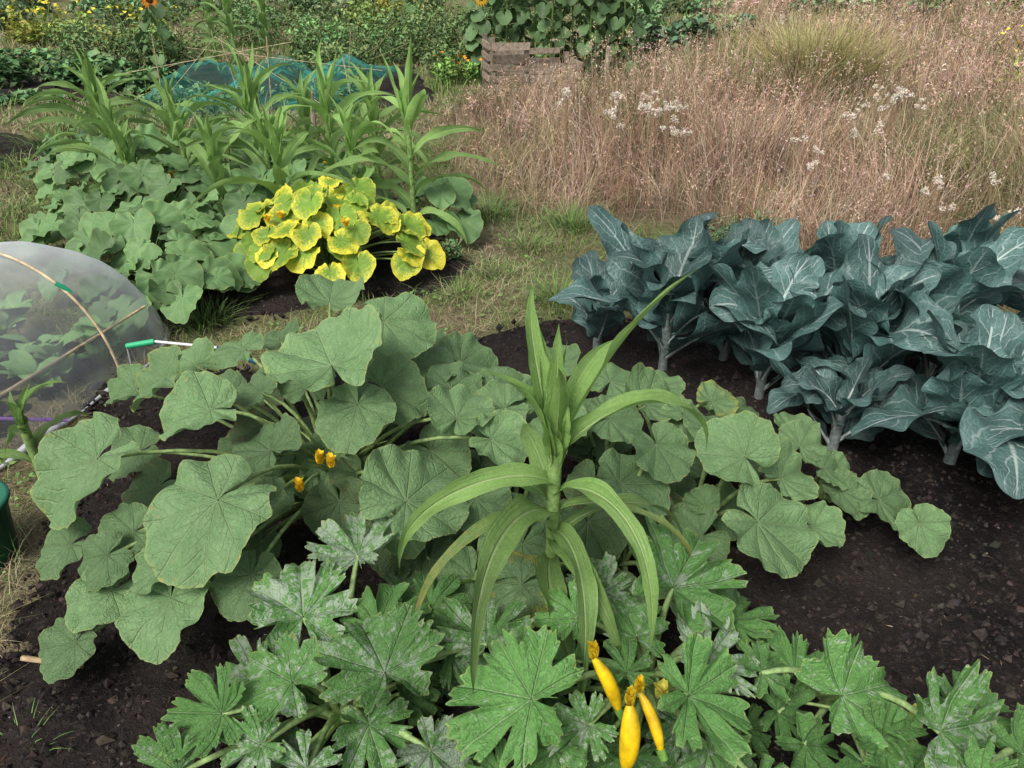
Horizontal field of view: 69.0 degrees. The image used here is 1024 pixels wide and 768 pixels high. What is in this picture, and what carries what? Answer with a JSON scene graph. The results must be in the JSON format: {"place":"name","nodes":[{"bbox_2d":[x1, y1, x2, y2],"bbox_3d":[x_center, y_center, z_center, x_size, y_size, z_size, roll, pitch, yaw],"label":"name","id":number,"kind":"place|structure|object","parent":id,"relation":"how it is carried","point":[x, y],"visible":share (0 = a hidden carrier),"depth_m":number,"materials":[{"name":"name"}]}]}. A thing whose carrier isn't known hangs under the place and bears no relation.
{"place":"outdoors","nodes":[
{"label":"outdoors","id":0,"kind":"place"},
{"bbox_2d":[0,0,1023,763],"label":"ground","id":1,"kind":"structure","parent":0,"point":[46,406],"depth_m":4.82,"materials":[{"name":"green plant"}]},
{"bbox_2d":[0,480,18,568],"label":"plant pot","id":2,"kind":"object","parent":1,"relation":"on","point":[6,526],"visible":0.96,"depth_m":2.30,"materials":[{"name":"plastic"}]},
{"bbox_2d":[0,133,49,167],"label":"soil bed","id":3,"kind":"object","parent":1,"relation":"on","point":[4,150],"visible":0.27,"depth_m":7.21,"materials":[{"name":"black soil"}]},
{"bbox_2d":[0,337,124,437],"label":"soil bed","id":4,"kind":"object","parent":1,"relation":"on","point":[82,368],"visible":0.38,"depth_m":3.34,"materials":[{"name":"black soil"}]},
{"bbox_2d":[0,241,169,469],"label":"netting tunnel","id":5,"kind":"structure","parent":1,"relation":"on","point":[39,360],"depth_m":3.32,"materials":[{"name":"white"}]},
{"bbox_2d":[134,0,181,47],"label":"sunflower plant","id":6,"kind":"object","parent":1,"relation":"on","point":[149,11],"visible":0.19,"depth_m":13.50,"materials":[{"name":"green plant"}]},
{"bbox_2d":[0,0,430,47],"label":"yellow flower bush","id":7,"kind":"object","parent":1,"relation":"on","point":[23,28],"visible":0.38,"depth_m":15.27,"materials":[{"name":"green plant"}]},
{"bbox_2d":[0,61,433,113],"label":"soil bed","id":8,"kind":"object","parent":1,"relation":"on","point":[208,71],"visible":0.25,"depth_m":11.00,"materials":[{"name":"black soil"}]},
{"bbox_2d":[0,44,187,107],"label":"potato plants","id":9,"kind":"object","parent":8,"relation":"on","point":[12,67],"visible":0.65,"depth_m":10.35,"materials":[{"name":"green plant"}]},
{"bbox_2d":[134,0,185,69],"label":"sunflower plant","id":10,"kind":"object","parent":8,"relation":"on","point":[158,10],"visible":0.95,"depth_m":11.74,"materials":[{"name":"green plant"}]},
{"bbox_2d":[191,0,239,77],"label":"corn plant","id":11,"kind":"object","parent":8,"relation":"on","point":[228,17],"visible":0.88,"depth_m":10.81,"materials":[{"name":"green plant"}]},
{"bbox_2d":[177,0,258,70],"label":"corn plant","id":12,"kind":"object","parent":8,"relation":"on","point":[209,18],"visible":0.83,"depth_m":11.47,"materials":[{"name":"green plant"}]},
{"bbox_2d":[127,31,381,113],"bbox_3d":[-2.950,-4.111,9.520,2.703,0.903,3.600,0,30,0],"label":"teal netting frame","id":13,"kind":"object","parent":8,"relation":"on","point":[267,46],"visible":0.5,"depth_m":8.54,"materials":[{"name":"teal"}]},
{"bbox_2d":[150,76,360,117],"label":"netted seedlings","id":14,"kind":"object","parent":8,"relation":"on","point":[200,90],"visible":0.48,"depth_m":9.04,"materials":[{"name":"green plant"}]},
{"bbox_2d":[240,0,276,66],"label":"corn plant","id":15,"kind":"object","parent":8,"relation":"on","point":[261,14],"visible":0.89,"depth_m":11.46,"materials":[{"name":"green plant"}]},
{"bbox_2d":[35,122,463,260],"bbox_3d":[-2.247,-1.486,5.497,4.584,0.407,0.479,19,35,30],"label":"weed clump","id":16,"kind":"object","parent":1,"relation":"on","point":[449,247],"visible":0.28,"depth_m":6.34,"materials":[{"name":"green plant"}]},
{"bbox_2d":[43,0,518,76],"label":"bean plants","id":17,"kind":"object","parent":1,"relation":"on","point":[441,39],"visible":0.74,"depth_m":12.54,"materials":[{"name":"green plant"}]},
{"bbox_2d":[132,180,474,333],"bbox_3d":[-1.762,-1.096,5.155,3.075,0.098,3.325,0,30,0],"label":"soil bed","id":18,"kind":"object","parent":1,"relation":"on","point":[395,284],"visible":0.08,"depth_m":4.16,"materials":[{"name":"black soil"}]},
{"bbox_2d":[17,182,141,243],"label":"squash plant","id":19,"kind":"object","parent":18,"relation":"on","point":[39,226],"visible":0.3,"depth_m":4.45,"materials":[{"name":"green plant"}]},
{"bbox_2d":[4,41,155,182],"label":"corn plant","id":20,"kind":"object","parent":18,"relation":"on","point":[87,77],"visible":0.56,"depth_m":5.46,"materials":[{"name":"green plant"}]},
{"bbox_2d":[30,75,134,159],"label":"corn plant","id":21,"kind":"object","parent":18,"relation":"on","point":[104,102],"visible":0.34,"depth_m":5.00,"materials":[{"name":"green plant"}]},
{"bbox_2d":[20,129,154,193],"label":"squash plant","id":22,"kind":"object","parent":18,"relation":"on","point":[44,164],"visible":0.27,"depth_m":5.59,"materials":[{"name":"green plant"}]},
{"bbox_2d":[23,58,165,156],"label":"corn plant","id":23,"kind":"object","parent":18,"relation":"on","point":[67,84],"visible":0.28,"depth_m":5.88,"materials":[{"name":"green plant"}]},
{"bbox_2d":[46,105,179,213],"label":"corn plant","id":24,"kind":"object","parent":18,"relation":"on","point":[125,151],"visible":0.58,"depth_m":4.79,"materials":[{"name":"green plant"}]},
{"bbox_2d":[35,123,201,217],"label":"squash plant","id":25,"kind":"object","parent":18,"relation":"on","point":[60,169],"visible":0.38,"depth_m":5.02,"materials":[{"name":"green plant"}]},
{"bbox_2d":[37,199,236,314],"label":"squash plant","id":26,"kind":"object","parent":18,"relation":"on","point":[131,228],"visible":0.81,"depth_m":4.06,"materials":[{"name":"green plant"}]},
{"bbox_2d":[45,153,241,250],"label":"squash plant","id":27,"kind":"object","parent":18,"relation":"on","point":[122,184],"visible":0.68,"depth_m":4.56,"materials":[{"name":"green plant"}]},
{"bbox_2d":[82,238,260,353],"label":"squash plant","id":28,"kind":"object","parent":18,"relation":"on","point":[175,285],"visible":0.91,"depth_m":3.73,"materials":[{"name":"green plant"}]},
{"bbox_2d":[100,85,242,195],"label":"corn plant","id":29,"kind":"object","parent":18,"relation":"on","point":[177,121],"visible":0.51,"depth_m":4.90,"materials":[{"name":"green plant"}]},
{"bbox_2d":[124,62,246,191],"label":"corn plant","id":30,"kind":"object","parent":18,"relation":"on","point":[162,115],"visible":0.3,"depth_m":5.27,"materials":[{"name":"green plant"}]},
{"bbox_2d":[178,108,274,227],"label":"corn plant","id":31,"kind":"object","parent":18,"relation":"on","point":[211,156],"visible":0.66,"depth_m":4.58,"materials":[{"name":"green plant"}]},
{"bbox_2d":[193,168,273,246],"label":"squash plant","id":32,"kind":"object","parent":18,"relation":"on","point":[233,203],"visible":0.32,"depth_m":4.45,"materials":[{"name":"green plant"}]},
{"bbox_2d":[166,113,306,197],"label":"squash plant","id":33,"kind":"object","parent":18,"relation":"on","point":[241,135],"visible":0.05,"depth_m":5.34,"materials":[{"name":"green plant"}]},
{"bbox_2d":[199,58,299,127],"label":"corn plant","id":34,"kind":"object","parent":18,"relation":"on","point":[256,88],"visible":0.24,"depth_m":5.74,"materials":[{"name":"green plant"}]},
{"bbox_2d":[177,98,325,189],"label":"corn plant","id":35,"kind":"object","parent":18,"relation":"on","point":[253,153],"visible":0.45,"depth_m":4.78,"materials":[{"name":"green plant"}]},
{"bbox_2d":[179,37,324,179],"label":"corn plant","id":36,"kind":"object","parent":18,"relation":"on","point":[246,101],"visible":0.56,"depth_m":4.91,"materials":[{"name":"green plant"}]},
{"bbox_2d":[186,102,346,239],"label":"corn plant","id":37,"kind":"object","parent":18,"relation":"on","point":[281,158],"visible":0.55,"depth_m":4.32,"materials":[{"name":"green plant"}]},
{"bbox_2d":[276,66,342,178],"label":"corn plant","id":38,"kind":"object","parent":18,"relation":"on","point":[304,90],"visible":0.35,"depth_m":5.29,"materials":[{"name":"green plant"}]},
{"bbox_2d":[238,141,392,231],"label":"squash plant","id":39,"kind":"object","parent":18,"relation":"on","point":[299,162],"visible":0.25,"depth_m":4.93,"materials":[{"name":"green plant"}]},
{"bbox_2d":[274,41,394,197],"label":"corn plant","id":40,"kind":"object","parent":18,"relation":"on","point":[330,88],"visible":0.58,"depth_m":4.71,"materials":[{"name":"green plant"}]},
{"bbox_2d":[226,176,445,282],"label":"yellowing squash plant","id":41,"kind":"object","parent":18,"relation":"on","point":[330,236],"visible":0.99,"depth_m":4.06,"materials":[{"name":"yellow plant"}]},
{"bbox_2d":[268,92,407,213],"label":"corn plant","id":42,"kind":"object","parent":18,"relation":"on","point":[346,124],"visible":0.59,"depth_m":4.59,"materials":[{"name":"green plant"}]},
{"bbox_2d":[313,64,437,173],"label":"corn plant","id":43,"kind":"object","parent":18,"relation":"on","point":[386,111],"visible":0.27,"depth_m":5.79,"materials":[{"name":"green plant"}]},
{"bbox_2d":[305,61,449,202],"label":"corn plant","id":44,"kind":"object","parent":18,"relation":"on","point":[371,112],"visible":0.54,"depth_m":5.07,"materials":[{"name":"green plant"}]},
{"bbox_2d":[314,39,498,243],"bbox_3d":[-0.659,-1.382,4.436,1.170,1.262,0.613,0,30,0],"label":"corn plant","id":45,"kind":"object","parent":18,"relation":"on","point":[405,103],"visible":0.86,"depth_m":4.53,"materials":[{"name":"green plant"}]},
{"bbox_2d":[374,176,482,243],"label":"squash plant","id":46,"kind":"object","parent":18,"relation":"on","point":[444,193],"visible":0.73,"depth_m":4.77,"materials":[{"name":"green plant"}]},
{"bbox_2d":[310,91,317,140],"bbox_3d":[-1.941,-2.570,7.292,0.069,0.561,0.050,0,30,0],"label":"wooden post","id":47,"kind":"object","parent":1,"relation":"on","point":[313,118],"visible":0.38,"depth_m":7.25,"materials":[{"name":"grey wood"}]},
{"bbox_2d":[0,82,628,594],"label":"clover","id":48,"kind":"object","parent":1,"relation":"on","point":[272,324],"visible":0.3,"depth_m":4.04,"materials":[{"name":"green plant"}]},
{"bbox_2d":[0,0,809,32],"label":"vegetable rows","id":49,"kind":"object","parent":1,"relation":"on","point":[99,6],"visible":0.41,"depth_m":19.02,"materials":[{"name":"green plant"}]},
{"bbox_2d":[391,0,421,46],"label":"sunflower plant","id":50,"kind":"object","parent":1,"relation":"on","point":[408,6],"visible":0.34,"depth_m":13.85,"materials":[{"name":"green plant"}]},
{"bbox_2d":[432,34,511,83],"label":"marigold plants","id":51,"kind":"object","parent":1,"relation":"on","point":[460,72],"visible":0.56,"depth_m":10.71,"materials":[{"name":"green plant"}]},
{"bbox_2d":[462,0,501,76],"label":"sunflower plant","id":52,"kind":"object","parent":1,"relation":"on","point":[475,18],"visible":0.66,"depth_m":10.90,"materials":[{"name":"green plant"}]},
{"bbox_2d":[474,0,511,41],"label":"sunflower plant","id":53,"kind":"object","parent":1,"relation":"on","point":[479,8],"visible":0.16,"depth_m":11.24,"materials":[{"name":"green plant"}]},
{"bbox_2d":[481,0,525,75],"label":"sunflower plant","id":54,"kind":"object","parent":1,"relation":"on","point":[505,21],"visible":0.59,"depth_m":10.81,"materials":[{"name":"green plant"}]},
{"bbox_2d":[0,189,1023,767],"bbox_3d":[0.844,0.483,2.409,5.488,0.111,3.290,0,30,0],"label":"soil bed","id":55,"kind":"object","parent":1,"relation":"on","point":[150,675],"visible":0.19,"depth_m":2.18,"materials":[{"name":"black soil"}]},
{"bbox_2d":[0,380,92,474],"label":"corn plant","id":56,"kind":"object","parent":55,"relation":"on","point":[29,439],"visible":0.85,"depth_m":2.54,"materials":[{"name":"green plant"}]},
{"bbox_2d":[20,655,83,668],"bbox_3d":[-1.195,0.722,1.934,0.167,0.020,0.014,4,30,6],"label":"wooden stick","id":57,"kind":"object","parent":55,"relation":"on","point":[27,658],"visible":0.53,"depth_m":1.93,"materials":[{"name":"brown wood"}]},
{"bbox_2d":[125,339,255,389],"bbox_3d":[-1.323,-0.053,3.081,0.530,0.271,0.074,0,30,0],"label":"net support pole","id":58,"kind":"object","parent":55,"relation":"on","point":[128,346],"visible":0.67,"depth_m":3.03,"materials":[{"name":"plastic"}]},
{"bbox_2d":[30,274,537,683],"bbox_3d":[-0.675,0.095,2.354,1.587,0.732,1.584,0,30,0],"label":"squash plant","id":59,"kind":"object","parent":55,"relation":"on","point":[196,536],"visible":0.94,"depth_m":2.14,"materials":[{"name":"green plant"}]},
{"bbox_2d":[131,512,534,767],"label":"courgette plant","id":60,"kind":"object","parent":55,"relation":"on","point":[382,644],"visible":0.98,"depth_m":1.65,"materials":[{"name":"green plant"}]},
{"bbox_2d":[0,322,1023,765],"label":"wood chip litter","id":61,"kind":"object","parent":55,"relation":"on","point":[632,572],"visible":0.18,"depth_m":2.04,"materials":[{"name":"brown wood"}]},
{"bbox_2d":[398,270,707,693],"bbox_3d":[0.081,0.279,1.731,0.637,1.091,0.739,20,35,30],"label":"corn plant","id":62,"kind":"object","parent":55,"relation":"on","point":[555,395],"visible":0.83,"depth_m":1.69,"materials":[{"name":"green plant"}]},
{"bbox_2d":[548,250,628,348],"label":"broccoli plant","id":63,"kind":"object","parent":55,"relation":"on","point":[598,320],"visible":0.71,"depth_m":3.40,"materials":[{"name":"green plant"}]},
{"bbox_2d":[558,205,776,370],"bbox_3d":[0.700,-0.380,3.247,0.858,0.721,0.796,8,31,14],"label":"broccoli plant","id":64,"kind":"object","parent":55,"relation":"on","point":[644,273],"visible":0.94,"depth_m":3.14,"materials":[{"name":"green plant"}]},
{"bbox_2d":[434,343,950,633],"bbox_3d":[0.521,0.227,2.359,1.558,0.465,1.354,0,30,0],"label":"squash vine","id":65,"kind":"object","parent":55,"relation":"on","point":[672,463],"visible":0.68,"depth_m":2.18,"materials":[{"name":"green plant"}]},
{"bbox_2d":[445,515,1023,767],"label":"courgette plant","id":66,"kind":"object","parent":55,"relation":"on","point":[523,687],"visible":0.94,"depth_m":1.58,"materials":[{"name":"green plant"}]},
{"bbox_2d":[688,218,800,360],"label":"broccoli plant","id":67,"kind":"object","parent":55,"relation":"on","point":[779,242],"visible":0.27,"depth_m":3.23,"materials":[{"name":"green plant"}]},
{"bbox_2d":[703,252,866,399],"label":"broccoli plant","id":68,"kind":"object","parent":55,"relation":"on","point":[797,322],"visible":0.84,"depth_m":2.89,"materials":[{"name":"green plant"}]},
{"bbox_2d":[769,356,914,450],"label":"broccoli plant","id":69,"kind":"object","parent":55,"relation":"on","point":[840,404],"visible":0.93,"depth_m":2.69,"materials":[{"name":"green plant"}]},
{"bbox_2d":[756,215,934,276],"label":"broccoli plant","id":70,"kind":"object","parent":55,"relation":"on","point":[833,243],"visible":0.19,"depth_m":3.19,"materials":[{"name":"green plant"}]},
{"bbox_2d":[766,234,976,413],"bbox_3d":[1.378,-0.190,2.912,0.665,0.717,0.820,9,31,15],"label":"broccoli plant","id":71,"kind":"object","parent":55,"relation":"on","point":[892,328],"visible":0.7,"depth_m":2.74,"materials":[{"name":"green plant"}]},
{"bbox_2d":[915,362,937,373],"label":"broccoli plant","id":72,"kind":"object","parent":55,"relation":"on","point":[918,369],"visible":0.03,"depth_m":3.21,"materials":[{"name":"green plant"}]},
{"bbox_2d":[851,304,1023,499],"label":"broccoli plant","id":73,"kind":"object","parent":55,"relation":"on","point":[981,373],"visible":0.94,"depth_m":2.49,"materials":[{"name":"green plant"}]},
{"bbox_2d":[872,221,1023,379],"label":"broccoli plant","id":74,"kind":"object","parent":55,"relation":"on","point":[988,273],"visible":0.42,"depth_m":2.89,"materials":[{"name":"green plant"}]},
{"bbox_2d":[890,203,1023,263],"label":"broccoli plant","id":75,"kind":"object","parent":55,"relation":"on","point":[979,229],"visible":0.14,"depth_m":3.16,"materials":[{"name":"green plant"}]},
{"bbox_2d":[914,360,1023,448],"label":"broccoli plant","id":76,"kind":"object","parent":55,"relation":"on","point":[1003,423],"visible":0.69,"depth_m":2.37,"materials":[{"name":"green plant"}]},
{"bbox_2d":[1004,264,1023,310],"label":"broccoli plant","id":77,"kind":"object","parent":55,"relation":"on","point":[1014,300],"visible":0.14,"depth_m":3.17,"materials":[{"name":"green plant"}]},
{"bbox_2d":[500,0,532,74],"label":"sunflower plant","id":78,"kind":"object","parent":1,"relation":"on","point":[528,23],"visible":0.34,"depth_m":11.23,"materials":[{"name":"green plant"}]},
{"bbox_2d":[508,0,553,74],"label":"sunflower plant","id":79,"kind":"object","parent":1,"relation":"on","point":[522,16],"visible":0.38,"depth_m":10.84,"materials":[{"name":"green plant"}]},
{"bbox_2d":[481,33,582,92],"bbox_3d":[0.264,-4.423,10.259,1.308,0.710,0.732,-6,30,-10],"label":"wooden crate","id":80,"kind":"object","parent":1,"relation":"on","point":[496,57],"visible":0.74,"depth_m":10.04,"materials":[{"name":"brown wood"}]},
{"bbox_2d":[54,0,1023,21],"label":"scrub","id":81,"kind":"object","parent":1,"relation":"on","point":[829,2],"visible":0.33,"depth_m":20.12,"materials":[{"name":"green plant"}]},
{"bbox_2d":[529,0,570,62],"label":"sunflower plant","id":82,"kind":"object","parent":1,"relation":"on","point":[543,11],"visible":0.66,"depth_m":10.58,"materials":[{"name":"green plant"}]},
{"bbox_2d":[542,0,579,62],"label":"sunflower plant","id":83,"kind":"object","parent":1,"relation":"on","point":[547,41],"visible":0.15,"depth_m":11.31,"materials":[{"name":"green plant"}]},
{"bbox_2d":[552,0,592,61],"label":"sunflower plant","id":84,"kind":"object","parent":1,"relation":"on","point":[568,25],"visible":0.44,"depth_m":10.83,"materials":[{"name":"green plant"}]},
{"bbox_2d":[571,0,611,79],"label":"sunflower plant","id":85,"kind":"object","parent":1,"relation":"on","point":[602,9],"visible":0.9,"depth_m":10.61,"materials":[{"name":"green plant"}]},
{"bbox_2d":[569,0,613,70],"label":"sunflower plant","id":86,"kind":"object","parent":1,"relation":"on","point":[579,15],"visible":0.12,"depth_m":11.35,"materials":[{"name":"green plant"}]},
{"bbox_2d":[584,0,625,75],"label":"sunflower plant","id":87,"kind":"object","parent":1,"relation":"on","point":[595,45],"visible":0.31,"depth_m":10.94,"materials":[{"name":"green plant"}]},
{"bbox_2d":[591,0,618,67],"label":"sunflower plant","id":88,"kind":"object","parent":1,"relation":"on","point":[612,42],"visible":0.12,"depth_m":11.37,"materials":[{"name":"green plant"}]},
{"bbox_2d":[602,46,611,96],"bbox_3d":[1.229,-4.022,9.687,0.088,0.681,0.070,0,30,0],"label":"wooden post","id":89,"kind":"object","parent":1,"relation":"on","point":[607,65],"visible":0.48,"depth_m":9.60,"materials":[{"name":"brown wood"}]},
{"bbox_2d":[603,0,641,77],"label":"sunflower plant","id":90,"kind":"object","parent":1,"relation":"on","point":[615,24],"visible":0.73,"depth_m":10.78,"materials":[{"name":"green plant"}]},
{"bbox_2d":[614,0,652,73],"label":"sunflower plant","id":91,"kind":"object","parent":1,"relation":"on","point":[644,7],"visible":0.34,"depth_m":11.06,"materials":[{"name":"green plant"}]},
{"bbox_2d":[633,13,756,58],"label":"cabbage rows","id":92,"kind":"object","parent":1,"relation":"on","point":[696,25],"visible":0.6,"depth_m":14.21,"materials":[{"name":"green plant"}]},
{"bbox_2d":[448,0,1023,255],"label":"grass seed heads","id":93,"kind":"object","parent":1,"relation":"on","point":[967,19],"depth_m":7.17,"materials":[{"name":"beige plant"}]},
{"bbox_2d":[557,84,1023,238],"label":"thistle seed heads","id":94,"kind":"object","parent":1,"relation":"on","point":[898,95],"visible":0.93,"depth_m":5.75,"materials":[{"name":"fluffy seed down"},{"name":"dried plant stems"}]},
{"bbox_2d":[593,23,1023,195],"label":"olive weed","id":95,"kind":"object","parent":1,"relation":"on","point":[906,148],"visible":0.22,"depth_m":7.61,"materials":[{"name":"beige plant"}]},
{"bbox_2d":[684,0,977,109],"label":"tall grass clump","id":96,"kind":"object","parent":1,"relation":"on","point":[840,51],"visible":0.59,"depth_m":9.18,"materials":[{"name":"plant"}]},
{"bbox_2d":[707,207,1000,307],"bbox_3d":[1.906,-0.748,4.357,1.749,0.273,0.573,25,38,36],"label":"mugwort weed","id":97,"kind":"object","parent":1,"relation":"on","point":[722,229],"visible":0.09,"depth_m":4.72,"materials":[{"name":"plant"}]},
{"bbox_2d":[971,25,1023,115],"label":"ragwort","id":98,"kind":"object","parent":1,"relation":"on","point":[1016,73],"visible":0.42,"depth_m":8.39,"materials":[{"name":"green plant"}]},
{"bbox_2d":[413,0,1023,312],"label":"dry grass field","id":99,"kind":"structure","parent":0,"point":[806,156],"depth_m":6.49,"materials":[{"name":"beige plant"}]}
]}

